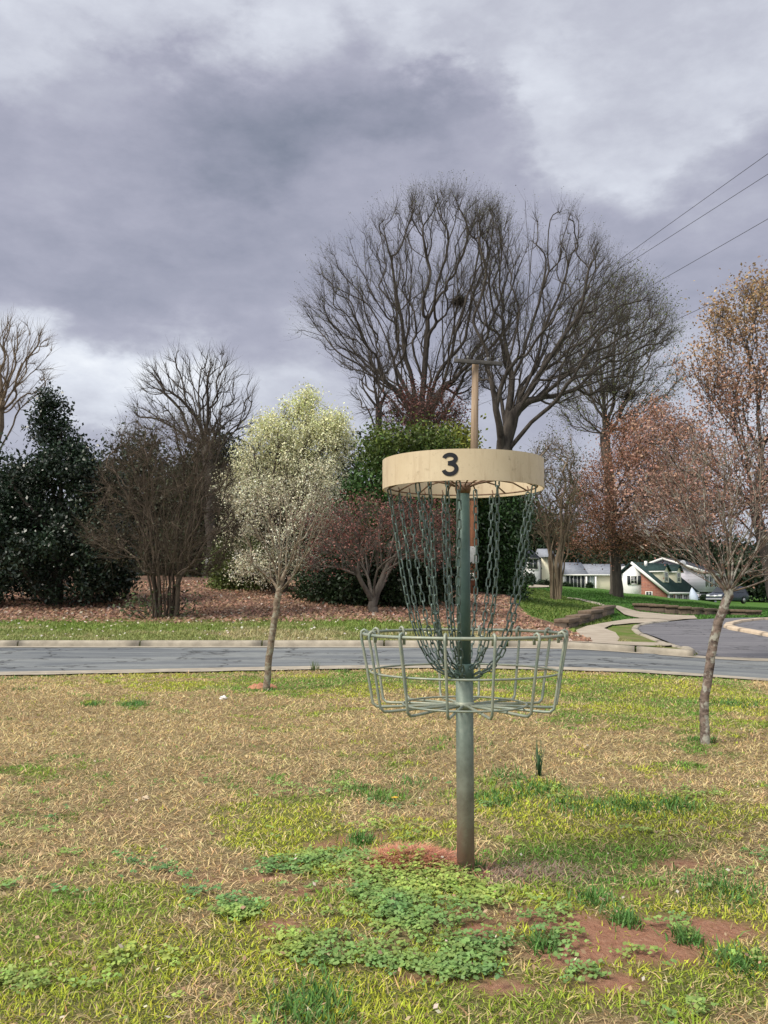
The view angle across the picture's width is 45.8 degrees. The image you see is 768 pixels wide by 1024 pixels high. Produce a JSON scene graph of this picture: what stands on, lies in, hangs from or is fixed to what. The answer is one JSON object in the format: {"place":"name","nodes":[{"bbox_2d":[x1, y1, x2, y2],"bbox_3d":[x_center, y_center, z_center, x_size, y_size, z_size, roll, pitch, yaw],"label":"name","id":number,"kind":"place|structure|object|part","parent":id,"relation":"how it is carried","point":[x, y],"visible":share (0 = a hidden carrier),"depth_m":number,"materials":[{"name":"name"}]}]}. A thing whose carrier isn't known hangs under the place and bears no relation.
{"place":"outdoors","nodes":[
{"label":"outdoors","id":0,"kind":"place"},
{"bbox_2d":[0,614,661,646],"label":"verge grass","id":1,"kind":"structure","parent":0,"point":[296,629],"depth_m":16.91,"materials":[{"name":"green plant"}]},
{"bbox_2d":[0,571,767,1023],"bbox_3d":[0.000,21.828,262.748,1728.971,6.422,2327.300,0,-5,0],"label":"ground","id":2,"kind":"structure","parent":0,"point":[616,937],"depth_m":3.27,"materials":[{"name":"plant"}]},
{"bbox_2d":[0,426,50,572],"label":"evergreen tree","id":3,"kind":"object","parent":2,"relation":"on","point":[3,466],"visible":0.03,"depth_m":29.60,"materials":[{"name":"green plant"}]},
{"bbox_2d":[0,306,65,449],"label":"bare tree","id":4,"kind":"object","parent":2,"relation":"on","point":[6,387],"visible":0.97,"depth_m":30.45,"materials":[{"name":"beige plant"}]},
{"bbox_2d":[0,376,142,607],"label":"magnolia tree","id":5,"kind":"object","parent":2,"relation":"on","point":[52,545],"visible":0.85,"depth_m":22.42,"materials":[{"name":"green plant"}]},
{"bbox_2d":[60,410,190,575],"bbox_3d":[-10.291,0.166,37.993,6.321,9.239,5.357,0,-5,0],"label":"evergreen tree","id":6,"kind":"object","parent":2,"relation":"on","point":[131,471],"visible":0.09,"depth_m":37.39,"materials":[{"name":"green plant"}]},
{"bbox_2d":[112,581,203,618],"bbox_3d":[-4.958,2.028,19.841,1.779,1.056,1.920,3,-6,-30],"label":"sprout shrub","id":7,"kind":"object","parent":2,"relation":"on","point":[144,605],"visible":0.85,"depth_m":19.71,"materials":[{"name":"brown plant"}]},
{"bbox_2d":[61,393,261,617],"bbox_3d":[-4.978,-0.133,20.433,4.471,5.202,3.811,0,-5,0],"label":"crape myrtle","id":8,"kind":"object","parent":2,"relation":"on","point":[148,494],"visible":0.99,"depth_m":20.14,"materials":[{"name":"brown plant"}]},
{"bbox_2d":[119,337,261,577],"bbox_3d":[-7.241,-2.060,34.207,5.641,9.300,4.667,0,-5,0],"label":"bare tree","id":9,"kind":"object","parent":2,"relation":"on","point":[207,375],"visible":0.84,"depth_m":34.09,"materials":[{"name":"brown plant"}]},
{"bbox_2d":[146,420,272,577],"bbox_3d":[-6.876,0.256,36.216,6.074,7.835,5.184,0,-5,0],"label":"evergreen tree","id":10,"kind":"object","parent":2,"relation":"on","point":[225,447],"visible":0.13,"depth_m":35.44,"materials":[{"name":"green plant"}]},
{"bbox_2d":[195,532,272,591],"bbox_3d":[-4.285,1.792,27.033,2.610,2.552,2.447,0,-5,0],"label":"evergreen shrub","id":11,"kind":"object","parent":2,"relation":"on","point":[220,583],"visible":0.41,"depth_m":26.48,"materials":[{"name":"green plant"}]},
{"bbox_2d":[248,682,276,689],"bbox_3d":[-1.138,1.666,8.507,0.309,0.149,0.260,0,-5,0],"label":"clay mound","id":12,"kind":"object","parent":2,"relation":"on","point":[258,685],"visible":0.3,"depth_m":8.48,"materials":[{"name":"orange soil"}]},
{"bbox_2d":[8,619,525,637],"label":"fallen petals","id":13,"kind":"object","parent":2,"relation":"on","point":[205,630],"visible":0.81,"depth_m":16.87,"materials":[{"name":"white plant"}]},
{"bbox_2d":[223,475,334,689],"bbox_3d":[-0.950,0.692,8.396,0.920,2.094,0.902,3,-6,-34],"label":"bare tree","id":14,"kind":"object","parent":2,"relation":"on","point":[279,587],"visible":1,"depth_m":8.39,"materials":[{"name":"brown plant"}]},
{"bbox_2d":[211,377,364,592],"bbox_3d":[-2.840,-0.796,26.153,4.564,6.425,4.000,0,-5,0],"label":"pear tree","id":15,"kind":"object","parent":2,"relation":"on","point":[324,428],"visible":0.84,"depth_m":25.82,"materials":[{"name":"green plant"}]},
{"bbox_2d":[0,580,591,642],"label":"leaf litter","id":16,"kind":"object","parent":2,"relation":"on","point":[535,624],"visible":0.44,"depth_m":21.52,"materials":[{"name":"brown plant"}]},
{"bbox_2d":[245,413,370,574],"bbox_3d":[-3.099,0.177,40.085,7.470,8.995,6.719,-3,-6,33],"label":"evergreen tree","id":17,"kind":"object","parent":2,"relation":"on","point":[345,470],"visible":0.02,"depth_m":39.23,"materials":[{"name":"green plant"}]},
{"bbox_2d":[309,661,319,670],"bbox_3d":[-0.786,1.757,10.367,0.104,0.121,0.096,3,-6,-31],"label":"onion grass tuft","id":18,"kind":"object","parent":2,"relation":"on","point":[313,668],"visible":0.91,"depth_m":10.36,"materials":[{"name":"green plant"}]},
{"bbox_2d":[0,640,693,655],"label":"curb","id":19,"kind":"structure","parent":2,"relation":"on","point":[643,649],"depth_m":14.87,"materials":[{"name":"concrete"}]},
{"bbox_2d":[320,341,403,481],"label":"bare tree","id":20,"kind":"object","parent":2,"relation":"on","point":[377,404],"visible":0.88,"depth_m":43.48,"materials":[{"name":"brown plant"}]},
{"bbox_2d":[290,482,470,612],"bbox_3d":[-0.109,0.985,21.557,4.096,3.497,3.772,2,-6,-26],"label":"redbud tree","id":21,"kind":"object","parent":2,"relation":"on","point":[373,595],"visible":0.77,"depth_m":21.28,"materials":[{"name":"brown plant"}]},
{"bbox_2d":[282,522,480,608],"bbox_3d":[-0.271,1.895,24.343,5.730,3.292,4.810,0,-5,0],"label":"evergreen shrub","id":22,"kind":"object","parent":2,"relation":"on","point":[338,587],"visible":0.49,"depth_m":23.13,"materials":[{"name":"green plant"}]},
{"bbox_2d":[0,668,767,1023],"bbox_3d":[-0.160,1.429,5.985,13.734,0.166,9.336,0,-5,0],"label":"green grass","id":23,"kind":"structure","parent":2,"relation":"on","point":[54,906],"depth_m":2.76,"materials":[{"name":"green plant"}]},
{"bbox_2d":[0,772,767,1023],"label":"clover","id":24,"kind":"object","parent":2,"relation":"on","point":[388,908],"visible":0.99,"depth_m":2.43,"materials":[{"name":"green plant"}]},
{"bbox_2d":[0,671,767,1023],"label":"fallen leaves","id":25,"kind":"object","parent":2,"relation":"on","point":[396,877],"visible":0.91,"depth_m":2.70,"materials":[{"name":"brown plant"}]},
{"bbox_2d":[3,675,767,1023],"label":"tall grass","id":26,"kind":"structure","parent":2,"relation":"on","point":[625,917],"depth_m":2.66,"materials":[{"name":"green plant"}]},
{"bbox_2d":[315,406,482,588],"bbox_3d":[0.385,0.125,31.091,6.079,7.442,5.460,0,-5,0],"label":"evergreen tree","id":27,"kind":"object","parent":2,"relation":"on","point":[382,445],"visible":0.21,"depth_m":30.33,"materials":[{"name":"green plant"}]},
{"bbox_2d":[280,169,538,428],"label":"bare tree","id":28,"kind":"object","parent":2,"relation":"on","point":[425,367],"visible":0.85,"depth_m":46.22,"materials":[{"name":"brown plant"}]},
{"bbox_2d":[443,291,469,312],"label":"bird nest","id":29,"kind":"object","parent":28,"relation":"attached to","point":[460,302],"visible":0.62,"depth_m":47.02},
{"bbox_2d":[299,839,538,887],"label":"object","id":30,"kind":"object","parent":2,"relation":"on","point":[431,851],"visible":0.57,"depth_m":2.92,"materials":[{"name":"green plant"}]},
{"bbox_2d":[366,374,478,450],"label":"redbud tree","id":31,"kind":"object","parent":2,"relation":"on","point":[431,407],"visible":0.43,"depth_m":38.19,"materials":[{"name":"brown plant"}]},
{"bbox_2d":[408,413,490,543],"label":"evergreen tree","id":32,"kind":"object","parent":2,"relation":"on","point":[462,436],"visible":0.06,"depth_m":32.73,"materials":[{"name":"green plant"}]},
{"bbox_2d":[360,449,568,872],"bbox_3d":[0.262,0.545,2.963,0.683,1.434,0.670,0,-5,0],"label":"disc golf basket","id":33,"kind":"object","parent":2,"relation":"on","point":[462,476],"visible":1,"depth_m":2.91,"materials":[{"name":"green paint"}]},
{"bbox_2d":[454,355,501,593],"bbox_3d":[3.126,-1.155,30.184,1.625,8.140,0.435,1,-5,-6],"label":"utility pole","id":34,"kind":"object","parent":2,"relation":"on","point":[474,403],"visible":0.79,"depth_m":30.27,"materials":[{"name":"brown wood"}]},
{"bbox_2d":[477,174,767,358],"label":"power line","id":35,"kind":"object","parent":34,"relation":"attached to","point":[637,257],"visible":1,"depth_m":20.41,"materials":[{"name":"black metal"}]},
{"bbox_2d":[482,279,763,403],"bbox_3d":[9.027,-5.158,8.485,0.010,0.670,45.566,1,-5,-15],"label":"power line","id":36,"kind":"object","parent":34,"relation":"attached to","point":[619,345],"visible":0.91,"depth_m":21.15,"materials":[{"name":"black metal"}]},
{"bbox_2d":[482,219,766,379],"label":"power line","id":37,"kind":"object","parent":34,"relation":"attached to","point":[637,293],"visible":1,"depth_m":20.41,"materials":[{"name":"black metal"}]},
{"bbox_2d":[485,154,766,356],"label":"power line","id":38,"kind":"object","parent":34,"relation":"attached to","point":[639,245],"visible":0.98,"depth_m":20.70,"materials":[{"name":"black metal"}]},
{"bbox_2d":[472,884,504,893],"bbox_3d":[0.307,1.096,2.638,0.089,0.021,0.082,-2,-5,21],"label":"broadleaf weed","id":39,"kind":"object","parent":2,"relation":"on","point":[496,886],"visible":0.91,"depth_m":2.64,"materials":[{"name":"green plant"}]},
{"bbox_2d":[451,494,547,601],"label":"evergreen tree","id":40,"kind":"object","parent":2,"relation":"on","point":[511,508],"visible":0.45,"depth_m":32.10,"materials":[{"name":"green plant"}]},
{"bbox_2d":[390,843,647,890],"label":"dead stems","id":41,"kind":"object","parent":2,"relation":"on","point":[519,874],"visible":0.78,"depth_m":2.88,"materials":[{"name":"beige plant"}]},
{"bbox_2d":[524,573,537,584],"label":"clipped bush","id":42,"kind":"object","parent":2,"relation":"on","point":[532,580],"visible":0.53,"depth_m":109.37,"materials":[{"name":"green plant"}]},
{"bbox_2d":[518,498,546,550],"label":"evergreen","id":43,"kind":"object","parent":2,"relation":"on","point":[538,536],"visible":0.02,"depth_m":147.70,"materials":[{"name":"green plant"}]},
{"bbox_2d":[532,740,545,775],"bbox_3d":[0.775,1.220,4.506,0.062,0.186,0.081,-3,-6,31],"label":"onion grass tuft","id":44,"kind":"object","parent":2,"relation":"on","point":[538,760],"visible":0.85,"depth_m":4.50,"materials":[{"name":"green plant"}]},
{"bbox_2d":[536,579,549,585],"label":"clipped bush","id":45,"kind":"object","parent":2,"relation":"on","point":[542,582],"visible":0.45,"depth_m":111.26,"materials":[{"name":"green plant"}]},
{"bbox_2d":[519,508,593,561],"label":"evergreen","id":46,"kind":"object","parent":2,"relation":"on","point":[556,546],"visible":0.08,"depth_m":146.60,"materials":[{"name":"green plant"}]},
{"bbox_2d":[520,413,594,599],"bbox_3d":[7.500,-0.125,40.248,4.185,8.209,3.899,0,-5,0],"label":"crape myrtle","id":47,"kind":"object","parent":2,"relation":"on","point":[556,564],"visible":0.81,"depth_m":39.81,"materials":[{"name":"brown plant"}]},
{"bbox_2d":[562,581,572,586],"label":"clipped bush","id":48,"kind":"object","parent":2,"relation":"on","point":[567,584],"visible":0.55,"depth_m":113.41,"materials":[{"name":"green plant"}]},
{"bbox_2d":[445,185,692,449],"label":"bare tree","id":49,"kind":"object","parent":2,"relation":"on","point":[516,406],"visible":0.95,"depth_m":44.30,"materials":[{"name":"brown plant"}]},
{"bbox_2d":[525,549,640,593],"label":"ranch house","id":50,"kind":"structure","parent":2,"relation":"on","point":[578,575],"depth_m":118.25,"materials":[{"name":"white"}]},
{"bbox_2d":[528,559,538,569],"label":"window","id":51,"kind":"structure","parent":50,"relation":"in","point":[535,564],"depth_m":114.79,"materials":[{"name":"white glass"}]},
{"bbox_2d":[569,576,581,587],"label":"french door","id":52,"kind":"structure","parent":50,"relation":"in","point":[575,580],"depth_m":118.47,"materials":[{"name":"white glass"}]},
{"bbox_2d":[589,576,595,587],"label":"door","id":53,"kind":"structure","parent":50,"relation":"in","point":[592,577],"depth_m":118.58,"materials":[{"name":"white"}]},
{"bbox_2d":[630,576,637,583],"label":"window","id":54,"kind":"structure","parent":50,"relation":"in","point":[633,579],"depth_m":114.62,"materials":[{"name":"white glass"}]},
{"bbox_2d":[554,605,615,627],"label":"retaining wall","id":55,"kind":"structure","parent":2,"relation":"on","point":[584,616],"depth_m":23.62,"materials":[{"name":"brown stone"}]},
{"bbox_2d":[568,597,603,605],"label":"edging strip","id":56,"kind":"object","parent":2,"relation":"on","point":[586,601],"visible":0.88,"depth_m":40.69,"materials":[{"name":"concrete"}]},
{"bbox_2d":[584,581,593,587],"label":"clipped bush","id":57,"kind":"object","parent":2,"relation":"on","point":[589,585],"visible":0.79,"depth_m":113.43,"materials":[{"name":"green plant"}]},
{"bbox_2d":[573,535,605,563],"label":"evergreen","id":58,"kind":"object","parent":2,"relation":"on","point":[586,561],"visible":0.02,"depth_m":160.91,"materials":[{"name":"green plant"}]},
{"bbox_2d":[535,259,701,594],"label":"bare tree","id":59,"kind":"object","parent":2,"relation":"on","point":[603,416],"visible":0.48,"depth_m":60.27,"materials":[{"name":"brown plant"}]},
{"bbox_2d":[600,380,621,397],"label":"bird nest","id":60,"kind":"object","parent":59,"relation":"attached to","point":[610,388],"visible":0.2,"depth_m":59.74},
{"bbox_2d":[615,386,639,405],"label":"bird nest","id":61,"kind":"object","parent":59,"relation":"attached to","point":[625,397],"visible":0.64,"depth_m":59.80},
{"bbox_2d":[589,528,675,565],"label":"evergreen","id":62,"kind":"object","parent":2,"relation":"on","point":[640,558],"visible":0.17,"depth_m":157.29,"materials":[{"name":"green plant"}]},
{"bbox_2d":[547,385,735,596],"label":"maple tree","id":63,"kind":"object","parent":2,"relation":"on","point":[613,545],"visible":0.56,"depth_m":54.49,"materials":[{"name":"brown plant"}]},
{"bbox_2d":[621,561,699,598],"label":"brick house","id":64,"kind":"structure","parent":2,"relation":"on","point":[672,584],"depth_m":115.14,"materials":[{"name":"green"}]},
{"bbox_2d":[645,591,652,594],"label":"window","id":65,"kind":"structure","parent":64,"relation":"in","point":[646,592],"depth_m":113.86,"materials":[{"name":"white glass"}]},
{"bbox_2d":[631,620,695,654],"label":"corner curb","id":66,"kind":"structure","parent":2,"relation":"on","point":[634,629],"depth_m":19.09,"materials":[{"name":"concrete"}]},
{"bbox_2d":[648,524,684,556],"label":"evergreen","id":67,"kind":"object","parent":2,"relation":"on","point":[668,545],"visible":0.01,"depth_m":171.90,"materials":[{"name":"green plant"}]},
{"bbox_2d":[586,386,767,744],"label":"bare tree","id":68,"kind":"object","parent":2,"relation":"on","point":[728,589],"visible":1,"depth_m":5.45,"materials":[{"name":"brown plant"}]},
{"bbox_2d":[599,256,767,597],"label":"bronze leaved tree","id":69,"kind":"object","parent":2,"relation":"on","point":[720,386],"visible":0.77,"depth_m":13.52,"materials":[{"name":"brown plant"}]},
{"bbox_2d":[649,558,724,601],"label":"house roof","id":70,"kind":"structure","parent":2,"relation":"on","point":[698,583],"depth_m":122.88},
{"bbox_2d":[689,588,697,599],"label":"patio parasol","id":71,"kind":"object","parent":2,"relation":"on","point":[693,595],"visible":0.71,"depth_m":111.22,"materials":[{"name":"white fabric"}]},
{"bbox_2d":[632,603,761,614],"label":"retaining wall","id":72,"kind":"structure","parent":2,"relation":"on","point":[669,609],"depth_m":34.64,"materials":[{"name":"stone"}]},
{"bbox_2d":[651,531,752,593],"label":"evergreen","id":73,"kind":"object","parent":2,"relation":"on","point":[686,553],"visible":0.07,"depth_m":166.69,"materials":[{"name":"green plant"}]},
{"bbox_2d":[698,594,706,600],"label":"clipped bush","id":74,"kind":"object","parent":2,"relation":"on","point":[702,597],"visible":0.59,"depth_m":107.24,"materials":[{"name":"green plant"}]},
{"bbox_2d":[685,530,767,602],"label":"evergreen","id":75,"kind":"object","parent":2,"relation":"on","point":[760,588],"visible":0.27,"depth_m":160.33,"materials":[{"name":"green plant"}]},
{"bbox_2d":[706,586,748,603],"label":"parked car","id":76,"kind":"object","parent":2,"relation":"on","point":[717,594],"visible":0.66,"depth_m":91.08,"materials":[{"name":"paint"}]},
{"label":"windows","id":77,"kind":"part","parent":76,"relation":"part of","materials":[{"name":"grey glass"}]},
{"bbox_2d":[735,539,767,601],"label":"evergreen","id":78,"kind":"object","parent":2,"relation":"on","point":[754,548],"visible":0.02,"depth_m":166.18,"materials":[{"name":"green plant"}]},
{"bbox_2d":[0,647,767,677],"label":"road","id":79,"kind":"structure","parent":0,"point":[57,658],"depth_m":12.31,"materials":[{"name":"grey asphalt"}]},
{"bbox_2d":[0,646,643,653],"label":"gutter","id":80,"kind":"object","parent":79,"relation":"on","point":[312,646],"visible":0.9,"depth_m":14.77,"materials":[{"name":"concrete"}]},
{"bbox_2d":[0,665,767,680],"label":"gutter","id":81,"kind":"object","parent":79,"relation":"on","point":[298,667],"visible":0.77,"depth_m":10.38,"materials":[{"name":"concrete"}]},
{"bbox_2d":[0,0,767,544],"label":"sky","id":82,"kind":"structure","parent":0,"point":[171,169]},
{"bbox_2d":[529,585,548,586],"bbox_3d":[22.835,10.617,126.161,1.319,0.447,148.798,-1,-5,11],"label":"front walk","id":83,"kind":"structure","parent":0,"point":[539,586],"depth_m":69.84,"materials":[{"name":"concrete"}]},
{"bbox_2d":[556,618,680,645],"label":"sidewalk","id":84,"kind":"structure","parent":0,"point":[598,633],"depth_m":19.32,"materials":[{"name":"concrete"}]},
{"bbox_2d":[516,585,767,625],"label":"lawn grass","id":85,"kind":"structure","parent":0,"point":[626,600],"depth_m":38.11,"materials":[{"name":"green plant"}]},
{"bbox_2d":[616,606,695,618],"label":"driveway","id":86,"kind":"structure","parent":0,"point":[630,612],"depth_m":32.09,"materials":[{"name":"concrete"}]},
{"bbox_2d":[638,617,767,657],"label":"side street","id":87,"kind":"structure","parent":0,"point":[694,634],"depth_m":18.89,"materials":[{"name":"grey asphalt"}]},
{"bbox_2d":[654,653,767,660],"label":"valley gutter","id":88,"kind":"object","parent":87,"relation":"on","point":[749,659],"visible":0.87,"depth_m":13.73,"materials":[{"name":"concrete"}]},
{"bbox_2d":[723,618,767,636],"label":"island curb","id":89,"kind":"structure","parent":87,"relation":"on","point":[730,625],"depth_m":21.20,"materials":[{"name":"concrete"}]}
]}

